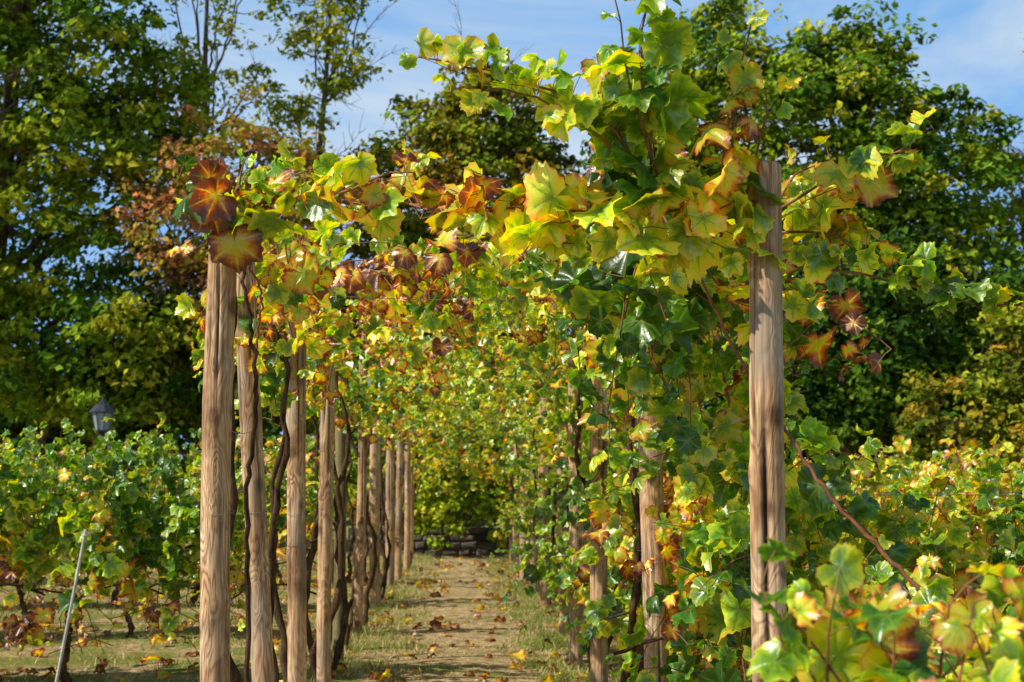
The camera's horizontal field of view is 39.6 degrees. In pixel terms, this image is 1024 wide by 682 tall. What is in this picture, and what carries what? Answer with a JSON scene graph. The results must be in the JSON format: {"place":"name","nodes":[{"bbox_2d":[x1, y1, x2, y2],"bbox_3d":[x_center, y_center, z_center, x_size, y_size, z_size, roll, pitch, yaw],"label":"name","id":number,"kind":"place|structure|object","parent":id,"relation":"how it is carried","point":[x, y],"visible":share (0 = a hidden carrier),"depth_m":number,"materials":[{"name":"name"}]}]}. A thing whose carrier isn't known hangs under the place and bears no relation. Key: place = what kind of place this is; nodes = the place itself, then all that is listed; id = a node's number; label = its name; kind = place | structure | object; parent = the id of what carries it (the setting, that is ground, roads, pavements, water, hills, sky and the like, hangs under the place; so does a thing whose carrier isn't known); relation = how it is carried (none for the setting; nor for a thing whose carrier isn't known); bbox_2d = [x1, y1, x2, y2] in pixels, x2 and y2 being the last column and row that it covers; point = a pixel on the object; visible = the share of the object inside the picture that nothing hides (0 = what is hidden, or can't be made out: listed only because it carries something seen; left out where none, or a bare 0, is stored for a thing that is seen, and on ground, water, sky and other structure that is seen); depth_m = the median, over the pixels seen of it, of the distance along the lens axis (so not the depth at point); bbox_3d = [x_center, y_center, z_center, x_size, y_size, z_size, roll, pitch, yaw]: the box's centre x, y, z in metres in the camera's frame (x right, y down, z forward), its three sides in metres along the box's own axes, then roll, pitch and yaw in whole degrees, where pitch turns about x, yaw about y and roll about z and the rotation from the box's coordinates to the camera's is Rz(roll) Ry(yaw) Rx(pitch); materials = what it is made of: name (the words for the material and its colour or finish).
{"place":"outdoors","nodes":[
{"label":"outdoors","id":0,"kind":"place"},
{"bbox_2d":[372,557,559,681],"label":"dirt path","id":1,"kind":"structure","parent":0,"point":[497,664],"depth_m":12.20,"materials":[{"name":"soil"}]},
{"bbox_2d":[0,491,945,681],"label":"ground","id":2,"kind":"structure","parent":0,"point":[174,649],"depth_m":11.61,"materials":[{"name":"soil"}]},
{"bbox_2d":[55,529,93,681],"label":"metal stake","id":3,"kind":"object","parent":2,"relation":"on","point":[71,606],"visible":1,"depth_m":8.49,"materials":[{"name":"grey metal"}]},
{"bbox_2d":[89,397,116,450],"bbox_3d":[-5.784,2.037,20.000,0.351,2.520,0.351,0,-6,-2],"label":"street lamp","id":4,"kind":"object","parent":2,"relation":"on","point":[101,410],"visible":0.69,"depth_m":20.00,"materials":[{"name":"metal"}]},
{"bbox_2d":[0,0,225,469],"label":"broadleaf tree","id":5,"kind":"object","parent":2,"relation":"on","point":[74,108],"visible":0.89,"depth_m":26.16,"materials":[{"name":"green plant"}]},
{"bbox_2d":[0,416,331,643],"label":"grapevine row","id":6,"kind":"object","parent":2,"relation":"on","point":[36,436],"visible":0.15,"depth_m":11.93,"materials":[{"name":"green plant"}]},
{"bbox_2d":[0,412,335,681],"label":"grapevine row","id":7,"kind":"object","parent":2,"relation":"on","point":[107,551],"visible":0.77,"depth_m":9.08,"materials":[{"name":"green plant"}]},
{"bbox_2d":[0,427,354,609],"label":"grapevine row","id":8,"kind":"object","parent":2,"relation":"on","point":[309,519],"visible":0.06,"depth_m":14.68,"materials":[{"name":"green plant"}]},
{"bbox_2d":[1,435,398,583],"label":"grapevine row","id":9,"kind":"object","parent":2,"relation":"on","point":[353,487],"visible":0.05,"depth_m":18.16,"materials":[{"name":"green plant"}]},
{"bbox_2d":[147,0,287,175],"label":"slender tree","id":10,"kind":"object","parent":2,"relation":"on","point":[258,69],"visible":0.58,"depth_m":30.35,"materials":[{"name":"green plant"}]},
{"bbox_2d":[199,237,236,681],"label":"wooden post","id":11,"kind":"object","parent":2,"relation":"on","point":[215,512],"visible":0.92,"depth_m":4.71,"materials":[{"name":"brown wood"}]},
{"bbox_2d":[96,83,376,536],"bbox_3d":[-4.995,-0.367,26.466,5.084,8.620,4.052,0,-6,-2],"label":"reddish tree","id":12,"kind":"object","parent":2,"relation":"on","point":[221,145],"visible":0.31,"depth_m":25.82,"materials":[{"name":"plant"}]},
{"bbox_2d":[39,216,451,534],"bbox_3d":[-4.969,0.620,27.510,8.191,6.894,3.796,0,-6,-2],"label":"broadleaf tree","id":13,"kind":"object","parent":2,"relation":"on","point":[181,369],"visible":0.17,"depth_m":26.59,"materials":[{"name":"green plant"}]},
{"bbox_2d":[235,262,273,681],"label":"wooden post","id":14,"kind":"object","parent":2,"relation":"on","point":[262,668],"visible":0.63,"depth_m":5.45,"materials":[{"name":"brown wood"}]},
{"bbox_2d":[230,248,750,586],"bbox_3d":[-0.517,1.151,13.945,1.820,1.122,20.000,0,-6,-2],"label":"trellis wire","id":15,"kind":"object","parent":14,"relation":"attached to","point":[473,418],"visible":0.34,"depth_m":8.11,"materials":[{"name":"grey metal"}]},
{"bbox_2d":[286,319,306,681],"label":"wooden post","id":16,"kind":"object","parent":2,"relation":"on","point":[296,631],"visible":0.79,"depth_m":7.03,"materials":[{"name":"brown wood"}]},
{"bbox_2d":[0,556,620,681],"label":"fallen leaves","id":17,"kind":"object","parent":2,"relation":"on","point":[435,623],"visible":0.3,"depth_m":12.12,"materials":[{"name":"brown plant"}]},
{"bbox_2d":[316,336,334,681],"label":"wooden post","id":18,"kind":"object","parent":2,"relation":"on","point":[326,506],"visible":0.77,"depth_m":8.76,"materials":[{"name":"brown wood"}]},
{"bbox_2d":[254,0,408,543],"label":"slender tree","id":19,"kind":"object","parent":2,"relation":"on","point":[327,88],"visible":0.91,"depth_m":31.38,"materials":[{"name":"green plant"}]},
{"bbox_2d":[331,362,346,662],"bbox_3d":[-1.244,1.253,10.288,0.102,2.450,0.091,0,-6,-2],"label":"wooden post","id":20,"kind":"object","parent":2,"relation":"on","point":[340,439],"visible":0.38,"depth_m":10.27,"materials":[{"name":"brown wood"}]},
{"bbox_2d":[353,363,367,635],"bbox_3d":[-1.309,1.426,12.277,0.115,2.500,0.093,0,-6,-2],"label":"wooden post","id":21,"kind":"object","parent":2,"relation":"on","point":[360,532],"visible":0.75,"depth_m":12.23,"materials":[{"name":"brown wood"}]},
{"bbox_2d":[369,385,380,607],"bbox_3d":[-1.445,1.704,15.062,0.153,2.500,0.124,0,-6,-2],"label":"wooden post","id":22,"kind":"object","parent":2,"relation":"on","point":[374,505],"visible":0.61,"depth_m":15.01,"materials":[{"name":"brown wood"}]},
{"bbox_2d":[385,415,394,587],"bbox_3d":[-1.493,1.943,17.450,0.117,2.500,0.114,0,-6,-2],"label":"wooden post","id":23,"kind":"object","parent":2,"relation":"on","point":[390,464],"visible":0.59,"depth_m":17.41,"materials":[{"name":"brown wood"}]},
{"bbox_2d":[395,425,403,579],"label":"wooden post","id":24,"kind":"object","parent":2,"relation":"on","point":[399,514],"visible":0.76,"depth_m":19.39,"materials":[{"name":"brown wood"}]},
{"bbox_2d":[404,423,410,570],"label":"wooden post","id":25,"kind":"object","parent":2,"relation":"on","point":[407,535],"visible":0.75,"depth_m":21.58,"materials":[{"name":"brown wood"}]},
{"bbox_2d":[410,423,413,560],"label":"wooden post","id":26,"kind":"object","parent":2,"relation":"on","point":[412,515],"visible":0.32,"depth_m":23.66,"materials":[{"name":"brown wood"}]},
{"bbox_2d":[285,411,552,526],"bbox_3d":[-1.237,2.490,27.128,6.237,3.120,2.340,0,-6,-2],"label":"shrub","id":27,"kind":"object","parent":2,"relation":"on","point":[498,491],"visible":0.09,"depth_m":26.64,"materials":[{"name":"green plant"}]},
{"bbox_2d":[403,441,507,558],"bbox_3d":[-0.871,2.789,24.964,2.193,2.079,1.128,3,-7,-30],"label":"shrub","id":28,"kind":"object","parent":2,"relation":"on","point":[437,517],"visible":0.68,"depth_m":24.72,"materials":[{"name":"green plant"}]},
{"bbox_2d":[333,0,589,502],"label":"oak tree","id":29,"kind":"object","parent":2,"relation":"on","point":[514,148],"visible":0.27,"depth_m":30.65,"materials":[{"name":"green plant"}]},
{"bbox_2d":[348,527,629,555],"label":"stone wall","id":30,"kind":"structure","parent":2,"relation":"on","point":[476,539],"depth_m":25.46,"materials":[{"name":"grey stone"}]},
{"bbox_2d":[0,280,995,519],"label":"distant woodland","id":31,"kind":"object","parent":2,"relation":"on","point":[14,428],"visible":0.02,"depth_m":44.69,"materials":[{"name":"green plant"}]},
{"bbox_2d":[509,447,512,561],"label":"wooden post","id":32,"kind":"object","parent":2,"relation":"on","point":[511,541],"visible":0.13,"depth_m":23.76,"materials":[{"name":"brown wood"}]},
{"bbox_2d":[513,435,519,566],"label":"wooden post","id":33,"kind":"object","parent":2,"relation":"on","point":[515,536],"visible":0.2,"depth_m":21.39,"materials":[{"name":"brown wood"}]},
{"bbox_2d":[520,409,527,579],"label":"wooden post","id":34,"kind":"object","parent":2,"relation":"on","point":[522,541],"visible":0.25,"depth_m":19.02,"materials":[{"name":"brown wood"}]},
{"bbox_2d":[530,406,538,592],"bbox_3d":[0.274,1.914,16.914,0.138,2.450,0.116,0,-6,-2],"label":"wooden post","id":35,"kind":"object","parent":2,"relation":"on","point":[534,558],"visible":0.08,"depth_m":16.81,"materials":[{"name":"brown wood"}]},
{"bbox_2d":[538,387,549,608],"bbox_3d":[0.327,1.676,14.526,0.129,2.450,0.115,0,-6,-2],"label":"wooden post","id":36,"kind":"object","parent":2,"relation":"on","point":[543,592],"visible":0.23,"depth_m":14.47,"materials":[{"name":"brown wood"}]},
{"bbox_2d":[557,373,568,635],"bbox_3d":[0.450,1.458,12.339,0.120,2.450,0.116,0,-6,-2],"label":"wooden post","id":37,"kind":"object","parent":2,"relation":"on","point":[560,530],"visible":0.2,"depth_m":12.27,"materials":[{"name":"brown wood"}]},
{"bbox_2d":[567,349,583,666],"bbox_3d":[0.467,1.269,10.449,0.122,2.450,0.115,0,-6,-2],"label":"wooden post","id":38,"kind":"object","parent":2,"relation":"on","point":[575,542],"visible":0.35,"depth_m":10.38,"materials":[{"name":"brown wood"}]},
{"bbox_2d":[165,0,1023,681],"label":"pergola grapevine","id":39,"kind":"object","parent":2,"relation":"on","point":[651,302],"visible":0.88,"depth_m":4.92,"materials":[{"name":"green plant"}]},
{"bbox_2d":[589,336,608,681],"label":"wooden post","id":40,"kind":"object","parent":2,"relation":"on","point":[598,646],"visible":0.41,"depth_m":8.39,"materials":[{"name":"brown wood"}]},
{"bbox_2d":[637,353,668,681],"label":"wooden post","id":41,"kind":"object","parent":2,"relation":"on","point":[651,493],"visible":0.34,"depth_m":6.13,"materials":[{"name":"brown wood"}]},
{"bbox_2d":[575,0,804,444],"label":"linden tree","id":42,"kind":"object","parent":2,"relation":"on","point":[708,79],"visible":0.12,"depth_m":29.92,"materials":[{"name":"green plant"}]},
{"bbox_2d":[747,161,786,681],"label":"wooden post","id":43,"kind":"object","parent":2,"relation":"on","point":[766,474],"visible":0.8,"depth_m":3.99,"materials":[{"name":"brown wood"}]},
{"bbox_2d":[536,450,1017,608],"bbox_3d":[4.304,1.777,12.468,8.204,1.682,1.221,0,-6,-2],"label":"grapevine row","id":44,"kind":"object","parent":2,"relation":"on","point":[793,457],"visible":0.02,"depth_m":12.33,"materials":[{"name":"green plant"}]},
{"bbox_2d":[575,429,1023,634],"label":"grapevine row","id":45,"kind":"object","parent":2,"relation":"on","point":[907,461],"visible":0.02,"depth_m":9.71,"materials":[{"name":"green plant"}]},
{"bbox_2d":[585,449,1018,587],"bbox_3d":[5.119,2.083,16.020,9.830,1.780,1.723,0,-6,-2],"label":"grapevine row","id":46,"kind":"object","parent":2,"relation":"on","point":[1013,464],"visible":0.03,"depth_m":16.08,"materials":[{"name":"green plant"}]},
{"bbox_2d":[609,425,1023,618],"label":"grapevine row","id":47,"kind":"object","parent":2,"relation":"on","point":[981,531],"visible":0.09,"depth_m":7.69,"materials":[{"name":"green plant"}]},
{"bbox_2d":[613,418,1023,680],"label":"grapevine row","id":48,"kind":"object","parent":2,"relation":"on","point":[911,519],"visible":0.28,"depth_m":5.95,"materials":[{"name":"green plant"}]},
{"bbox_2d":[700,220,1023,480],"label":"broadleaf tree","id":49,"kind":"object","parent":2,"relation":"on","point":[872,391],"visible":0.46,"depth_m":26.77,"materials":[{"name":"green plant"}]},
{"bbox_2d":[710,0,1023,498],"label":"chestnut tree","id":50,"kind":"object","parent":2,"relation":"on","point":[829,78],"visible":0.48,"depth_m":28.61,"materials":[{"name":"green plant"}]},
{"bbox_2d":[735,533,1023,681],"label":"foreground grapevine","id":51,"kind":"object","parent":2,"relation":"on","point":[896,628],"visible":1,"depth_m":2.14,"materials":[{"name":"green plant"}]},
{"bbox_2d":[886,303,1023,497],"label":"shrub","id":52,"kind":"object","parent":2,"relation":"on","point":[978,387],"visible":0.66,"depth_m":25.37,"materials":[{"name":"green plant"}]},
{"bbox_2d":[919,139,1023,358],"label":"autumn tree","id":53,"kind":"object","parent":2,"relation":"on","point":[1020,203],"visible":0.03,"depth_m":30.58,"materials":[{"name":"green plant"}]},
{"bbox_2d":[0,0,1023,485],"label":"sky","id":54,"kind":"structure","parent":0,"point":[979,45],"materials":[{"name":"blue"}]},
{"bbox_2d":[983,32,1023,254],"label":"bare tree","id":55,"kind":"object","parent":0,"point":[1015,155],"visible":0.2,"depth_m":31.09,"materials":[{"name":"green plant"}]}
]}

